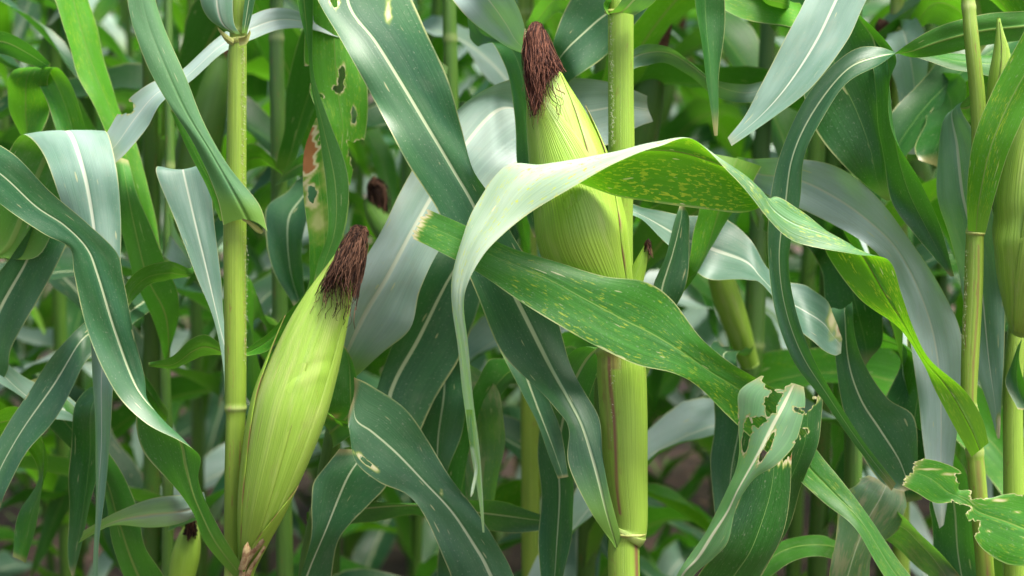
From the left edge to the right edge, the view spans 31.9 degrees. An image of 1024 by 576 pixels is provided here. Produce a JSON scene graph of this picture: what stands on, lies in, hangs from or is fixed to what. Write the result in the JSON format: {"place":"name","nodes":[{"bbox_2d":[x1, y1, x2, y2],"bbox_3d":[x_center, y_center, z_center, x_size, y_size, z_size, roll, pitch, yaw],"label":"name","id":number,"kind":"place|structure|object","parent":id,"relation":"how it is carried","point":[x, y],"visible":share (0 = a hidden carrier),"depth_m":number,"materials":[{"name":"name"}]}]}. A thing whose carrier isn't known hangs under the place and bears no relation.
{"place":"outdoors","nodes":[
{"label":"outdoors","id":0,"kind":"place"},
{"bbox_2d":[6,0,923,92],"label":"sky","id":1,"kind":"structure","parent":0,"point":[112,12],"materials":[{"name":"white"}]},
{"bbox_2d":[0,92,966,575],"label":"ground","id":2,"kind":"structure","parent":0,"point":[396,562],"depth_m":4.89,"materials":[{"name":"brown soil"}]},
{"bbox_2d":[6,387,22,402],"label":"corn plant","id":3,"kind":"object","parent":2,"relation":"on","point":[15,396],"visible":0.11,"depth_m":4.40,"materials":[{"name":"green plant"}]},
{"bbox_2d":[9,0,44,364],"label":"corn plant","id":4,"kind":"object","parent":2,"relation":"on","point":[39,17],"visible":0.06,"depth_m":3.52,"materials":[{"name":"green plant"}]},
{"bbox_2d":[0,0,78,78],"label":"corn plant","id":5,"kind":"object","parent":2,"relation":"on","point":[54,40],"visible":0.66,"depth_m":1.89,"materials":[{"name":"green plant"}]},
{"bbox_2d":[28,30,51,296],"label":"corn plant","id":6,"kind":"object","parent":2,"relation":"on","point":[31,35],"visible":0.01,"depth_m":7.44,"materials":[{"name":"green plant"}]},
{"bbox_2d":[0,31,120,575],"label":"corn plant","id":7,"kind":"object","parent":2,"relation":"on","point":[69,162],"visible":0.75,"depth_m":1.53,"materials":[{"name":"green plant"}]},
{"bbox_2d":[0,1,142,573],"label":"corn plant","id":8,"kind":"object","parent":2,"relation":"on","point":[22,349],"visible":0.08,"depth_m":4.11,"materials":[{"name":"green plant"}]},
{"bbox_2d":[0,141,184,575],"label":"corn plant","id":9,"kind":"object","parent":2,"relation":"on","point":[6,533],"visible":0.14,"depth_m":3.16,"materials":[{"name":"green plant"}]},
{"bbox_2d":[6,21,187,503],"bbox_3d":[-1.268,-0.359,4.532,0.577,2.009,1.334,4,8,32],"label":"corn plant","id":10,"kind":"object","parent":2,"relation":"on","point":[24,478],"visible":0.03,"depth_m":4.73,"materials":[{"name":"green plant"}]},
{"bbox_2d":[25,0,185,319],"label":"corn plant","id":11,"kind":"object","parent":2,"relation":"on","point":[120,18],"visible":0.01,"depth_m":6.32,"materials":[{"name":"green plant"}]},
{"bbox_2d":[0,46,214,398],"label":"corn plant","id":12,"kind":"object","parent":2,"relation":"on","point":[6,394],"depth_m":4.88,"materials":[{"name":"green plant"}]},
{"bbox_2d":[0,0,220,575],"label":"corn plant","id":13,"kind":"object","parent":2,"relation":"on","point":[150,286],"visible":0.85,"depth_m":1.55,"materials":[{"name":"green plant"}]},
{"bbox_2d":[105,3,124,110],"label":"corn plant","id":14,"kind":"object","parent":2,"relation":"on","point":[115,17],"visible":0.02,"depth_m":7.47,"materials":[{"name":"green plant"}]},
{"bbox_2d":[0,0,253,575],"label":"corn plant","id":15,"kind":"object","parent":2,"relation":"on","point":[10,565],"visible":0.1,"depth_m":3.38,"materials":[{"name":"green plant"}]},
{"bbox_2d":[40,0,220,446],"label":"corn plant","id":16,"kind":"object","parent":2,"relation":"on","point":[48,295],"visible":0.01,"depth_m":5.38,"materials":[{"name":"green plant"}]},
{"bbox_2d":[0,38,267,552],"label":"corn plant","id":17,"kind":"object","parent":2,"relation":"on","point":[122,98],"visible":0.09,"depth_m":3.33,"materials":[{"name":"green plant"}]},
{"bbox_2d":[0,0,344,568],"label":"corn plant","id":18,"kind":"object","parent":2,"relation":"on","point":[126,77],"visible":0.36,"depth_m":2.11,"materials":[{"name":"green plant"}]},
{"bbox_2d":[29,0,315,454],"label":"corn plant","id":19,"kind":"object","parent":2,"relation":"on","point":[112,54],"visible":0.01,"depth_m":4.75,"materials":[{"name":"green plant"}]},
{"bbox_2d":[0,0,370,575],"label":"corn plant","id":20,"kind":"object","parent":2,"relation":"on","point":[270,448],"visible":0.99,"depth_m":1.37,"materials":[{"name":"green plant"}]},
{"bbox_2d":[0,0,370,575],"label":"corn plant","id":21,"kind":"object","parent":2,"relation":"on","point":[68,320],"visible":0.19,"depth_m":2.67,"materials":[{"name":"green plant"}]},
{"bbox_2d":[116,16,255,307],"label":"corn plant","id":22,"kind":"object","parent":2,"relation":"on","point":[117,24],"visible":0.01,"depth_m":6.45,"materials":[{"name":"green plant"}]},
{"bbox_2d":[0,0,372,569],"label":"corn plant","id":23,"kind":"object","parent":2,"relation":"on","point":[124,41],"visible":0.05,"depth_m":4.02,"materials":[{"name":"green plant"}]},
{"bbox_2d":[19,4,376,443],"bbox_3d":[-0.897,-0.259,4.603,1.252,1.795,0.607,-2,7,-16],"label":"corn plant","id":24,"kind":"object","parent":2,"relation":"on","point":[180,325],"visible":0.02,"depth_m":4.66,"materials":[{"name":"green plant"}]},
{"bbox_2d":[27,0,379,575],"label":"corn plant","id":25,"kind":"object","parent":2,"relation":"on","point":[214,415],"visible":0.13,"depth_m":3.43,"materials":[{"name":"green plant"}]},
{"bbox_2d":[0,0,502,575],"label":"corn plant","id":26,"kind":"object","parent":2,"relation":"on","point":[384,162],"visible":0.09,"depth_m":2.68,"materials":[{"name":"green plant"}]},
{"bbox_2d":[126,0,377,574],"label":"corn plant","id":27,"kind":"object","parent":2,"relation":"on","point":[257,86],"visible":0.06,"depth_m":3.96,"materials":[{"name":"green plant"}]},
{"bbox_2d":[124,12,385,332],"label":"corn plant","id":28,"kind":"object","parent":2,"relation":"on","point":[220,248],"visible":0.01,"depth_m":5.44,"materials":[{"name":"green plant"}]},
{"bbox_2d":[246,0,320,575],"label":"corn plant","id":29,"kind":"object","parent":2,"relation":"on","point":[285,213],"visible":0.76,"depth_m":1.79,"materials":[{"name":"green plant"}]},
{"bbox_2d":[0,0,607,575],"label":"corn plant","id":30,"kind":"object","parent":2,"relation":"on","point":[208,86],"visible":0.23,"depth_m":2.05,"materials":[{"name":"green plant"}]},
{"bbox_2d":[107,0,535,575],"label":"corn plant","id":31,"kind":"object","parent":2,"relation":"on","point":[499,24],"visible":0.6,"depth_m":1.58,"materials":[{"name":"green plant"}]},
{"bbox_2d":[185,0,478,323],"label":"corn plant","id":32,"kind":"object","parent":2,"relation":"on","point":[387,139],"depth_m":5.57,"materials":[{"name":"green plant"}]},
{"bbox_2d":[172,4,519,569],"bbox_3d":[-0.294,-0.185,3.432,0.947,1.932,1.174,-3,8,-24],"label":"corn plant","id":33,"kind":"object","parent":2,"relation":"on","point":[371,549],"visible":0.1,"depth_m":3.50,"materials":[{"name":"green plant"}]},
{"bbox_2d":[221,0,483,480],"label":"corn plant","id":34,"kind":"object","parent":2,"relation":"on","point":[473,71],"visible":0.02,"depth_m":4.72,"materials":[{"name":"green plant"}]},
{"bbox_2d":[30,0,752,575],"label":"corn plant","id":35,"kind":"object","parent":2,"relation":"on","point":[418,542],"visible":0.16,"depth_m":2.42,"materials":[{"name":"green plant"}]},
{"bbox_2d":[136,0,669,575],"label":"corn plant","id":36,"kind":"object","parent":2,"relation":"on","point":[260,250],"visible":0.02,"depth_m":3.91,"materials":[{"name":"green plant"}]},
{"bbox_2d":[266,33,561,518],"bbox_3d":[-0.227,-0.370,4.661,0.360,2.001,1.488,-7,10,-43],"label":"corn plant","id":37,"kind":"object","parent":2,"relation":"on","point":[373,103],"visible":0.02,"depth_m":4.81,"materials":[{"name":"green plant"}]},
{"bbox_2d":[0,0,843,575],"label":"corn plant","id":38,"kind":"object","parent":2,"relation":"on","point":[480,340],"visible":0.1,"depth_m":2.06,"materials":[{"name":"green plant"}]},
{"bbox_2d":[3,316,865,575],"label":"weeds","id":39,"kind":"object","parent":2,"relation":"on","point":[14,488],"visible":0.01,"depth_m":4.98,"materials":[{"name":"green plant"}]},
{"bbox_2d":[0,316,874,575],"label":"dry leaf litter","id":40,"kind":"object","parent":2,"relation":"on","point":[513,465],"visible":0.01,"depth_m":4.86,"materials":[{"name":"brown plant"}]},
{"bbox_2d":[213,0,704,564],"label":"corn plant","id":41,"kind":"object","parent":2,"relation":"on","point":[355,198],"visible":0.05,"depth_m":3.14,"materials":[{"name":"green plant"}]},
{"bbox_2d":[460,68,477,88],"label":"corn plant","id":42,"kind":"object","parent":2,"relation":"on","point":[466,75],"visible":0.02,"depth_m":7.41,"materials":[{"name":"green plant"}]},
{"bbox_2d":[298,78,652,575],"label":"corn plant","id":43,"kind":"object","parent":2,"relation":"on","point":[404,307],"visible":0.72,"depth_m":1.51,"materials":[{"name":"green plant"}]},
{"bbox_2d":[457,23,549,476],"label":"corn plant","id":44,"kind":"object","parent":2,"relation":"on","point":[517,462],"depth_m":4.80,"materials":[{"name":"green plant"}]},
{"bbox_2d":[373,88,679,107],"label":"corn plant","id":45,"kind":"object","parent":2,"relation":"on","point":[676,101],"depth_m":6.51,"materials":[{"name":"green plant"}]},
{"bbox_2d":[363,32,727,530],"bbox_3d":[-0.033,-0.242,4.108,1.165,1.881,0.546,2,7,18],"label":"corn plant","id":46,"kind":"object","parent":2,"relation":"on","point":[675,397],"visible":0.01,"depth_m":4.01,"materials":[{"name":"green plant"}]},
{"bbox_2d":[447,0,646,575],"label":"corn plant","id":47,"kind":"object","parent":2,"relation":"on","point":[580,43],"visible":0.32,"depth_m":1.66,"materials":[{"name":"green plant"}]},
{"bbox_2d":[534,6,593,77],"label":"corn plant","id":48,"kind":"object","parent":2,"relation":"on","point":[587,72],"visible":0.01,"depth_m":4.61,"materials":[{"name":"green plant"}]},
{"bbox_2d":[368,0,784,575],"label":"corn plant","id":49,"kind":"object","parent":2,"relation":"on","point":[705,324],"visible":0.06,"depth_m":2.51,"materials":[{"name":"green plant"}]},
{"bbox_2d":[318,0,841,575],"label":"corn plant","id":50,"kind":"object","parent":2,"relation":"on","point":[602,460],"visible":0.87,"depth_m":1.42,"materials":[{"name":"green plant"}]},
{"bbox_2d":[460,28,774,149],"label":"corn plant","id":51,"kind":"object","parent":2,"relation":"on","point":[771,147],"visible":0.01,"depth_m":6.22,"materials":[{"name":"green plant"}]},
{"bbox_2d":[420,6,885,482],"bbox_3d":[0.289,-0.161,3.963,1.138,1.755,0.561,-1,7,-8],"label":"corn plant","id":52,"kind":"object","parent":2,"relation":"on","point":[669,466],"visible":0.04,"depth_m":4.00,"materials":[{"name":"green plant"}]},
{"bbox_2d":[651,113,677,270],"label":"corn plant","id":53,"kind":"object","parent":2,"relation":"on","point":[658,266],"visible":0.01,"depth_m":5.65,"materials":[{"name":"green plant"}]},
{"bbox_2d":[659,97,681,269],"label":"corn plant","id":54,"kind":"object","parent":2,"relation":"on","point":[674,109],"depth_m":7.60,"materials":[{"name":"green plant"}]},
{"bbox_2d":[321,0,1023,575],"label":"corn plant","id":55,"kind":"object","parent":2,"relation":"on","point":[653,24],"visible":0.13,"depth_m":1.91,"materials":[{"name":"green plant"}]},
{"bbox_2d":[395,0,970,575],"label":"corn plant","id":56,"kind":"object","parent":2,"relation":"on","point":[815,152],"visible":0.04,"depth_m":2.69,"materials":[{"name":"green plant"}]},
{"bbox_2d":[659,8,706,268],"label":"corn plant","id":57,"kind":"object","parent":2,"relation":"on","point":[682,95],"visible":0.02,"depth_m":6.34,"materials":[{"name":"green plant"}]},
{"bbox_2d":[545,8,868,575],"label":"corn plant","id":58,"kind":"object","parent":2,"relation":"on","point":[690,118],"visible":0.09,"depth_m":3.25,"materials":[{"name":"green plant"}]},
{"bbox_2d":[669,30,747,514],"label":"corn plant","id":59,"kind":"object","parent":2,"relation":"on","point":[711,498],"depth_m":4.85,"materials":[{"name":"green plant"}]},
{"bbox_2d":[412,0,1023,575],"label":"corn plant","id":60,"kind":"object","parent":2,"relation":"on","point":[638,322],"visible":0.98,"depth_m":1.34,"materials":[{"name":"green plant"}]},
{"bbox_2d":[431,0,1007,575],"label":"corn plant","id":61,"kind":"object","parent":2,"relation":"on","point":[741,44],"visible":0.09,"depth_m":2.04,"materials":[{"name":"green plant"}]},
{"bbox_2d":[677,13,775,150],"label":"corn plant","id":62,"kind":"object","parent":2,"relation":"on","point":[690,16],"visible":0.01,"depth_m":5.46,"materials":[{"name":"green plant"}]},
{"bbox_2d":[675,27,789,146],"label":"corn plant","id":63,"kind":"object","parent":2,"relation":"on","point":[783,31],"depth_m":6.37,"materials":[{"name":"green plant"}]},
{"bbox_2d":[499,20,980,575],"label":"corn plant","id":64,"kind":"object","parent":2,"relation":"on","point":[673,556],"visible":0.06,"depth_m":3.26,"materials":[{"name":"green plant"}]},
{"bbox_2d":[654,0,866,422],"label":"corn plant","id":65,"kind":"object","parent":2,"relation":"on","point":[686,395],"visible":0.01,"depth_m":4.93,"materials":[{"name":"green plant"}]},
{"bbox_2d":[575,24,969,575],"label":"corn plant","id":66,"kind":"object","parent":2,"relation":"on","point":[923,171],"visible":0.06,"depth_m":2.79,"materials":[{"name":"green plant"}]},
{"bbox_2d":[528,0,1023,575],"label":"corn plant","id":67,"kind":"object","parent":2,"relation":"on","point":[688,420],"visible":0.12,"depth_m":1.89,"materials":[{"name":"green plant"}]},
{"bbox_2d":[648,12,912,531],"bbox_3d":[0.481,-0.252,4.047,0.915,1.916,1.166,4,8,28],"label":"corn plant","id":68,"kind":"object","parent":2,"relation":"on","point":[794,263],"visible":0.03,"depth_m":4.00,"materials":[{"name":"green plant"}]},
{"bbox_2d":[653,0,951,549],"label":"corn plant","id":69,"kind":"object","parent":2,"relation":"on","point":[703,134],"visible":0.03,"depth_m":3.71,"materials":[{"name":"green plant"}]},
{"bbox_2d":[692,24,915,503],"bbox_3d":[1.057,-0.402,4.702,1.499,2.051,0.393,5,8,33],"label":"corn plant","id":70,"kind":"object","parent":2,"relation":"on","point":[913,502],"visible":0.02,"depth_m":4.84,"materials":[{"name":"green plant"}]},
{"bbox_2d":[648,16,961,575],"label":"corn plant","id":71,"kind":"object","parent":2,"relation":"on","point":[952,297],"visible":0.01,"depth_m":3.47,"materials":[{"name":"green plant"}]},
{"bbox_2d":[695,0,960,527],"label":"corn plant","id":72,"kind":"object","parent":2,"relation":"on","point":[855,130],"visible":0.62,"depth_m":1.50,"materials":[{"name":"green plant"}]},
{"bbox_2d":[742,0,966,471],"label":"corn plant","id":73,"kind":"object","parent":2,"relation":"on","point":[870,8],"visible":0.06,"depth_m":3.12,"materials":[{"name":"green plant"}]},
{"bbox_2d":[802,24,934,561],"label":"corn plant","id":74,"kind":"object","parent":2,"relation":"on","point":[813,344],"visible":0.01,"depth_m":3.69,"materials":[{"name":"green plant"}]},
{"bbox_2d":[762,10,975,575],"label":"corn plant","id":75,"kind":"object","parent":2,"relation":"on","point":[887,427],"visible":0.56,"depth_m":1.50,"materials":[{"name":"green plant"}]},
{"bbox_2d":[728,0,1023,575],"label":"corn plant","id":76,"kind":"object","parent":2,"relation":"on","point":[816,38],"visible":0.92,"depth_m":1.40,"materials":[{"name":"green plant"}]},
{"bbox_2d":[830,41,1018,470],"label":"corn plant","id":77,"kind":"object","parent":2,"relation":"on","point":[919,103],"visible":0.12,"depth_m":1.71,"materials":[{"name":"green plant"}]},
{"bbox_2d":[886,0,986,573],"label":"corn plant","id":78,"kind":"object","parent":2,"relation":"on","point":[909,74],"visible":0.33,"depth_m":1.77,"materials":[{"name":"green plant"}]},
{"bbox_2d":[909,168,964,466],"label":"corn plant","id":79,"kind":"object","parent":2,"relation":"on","point":[915,241],"visible":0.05,"depth_m":2.31,"materials":[{"name":"green plant"}]},
{"bbox_2d":[948,276,955,286],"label":"corn plant","id":80,"kind":"object","parent":2,"relation":"on","point":[952,279],"depth_m":4.41,"materials":[{"name":"green plant"}]},
{"bbox_2d":[951,281,960,292],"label":"corn plant","id":81,"kind":"object","parent":2,"relation":"on","point":[955,285],"visible":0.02,"depth_m":5.53,"materials":[{"name":"green plant"}]}
]}

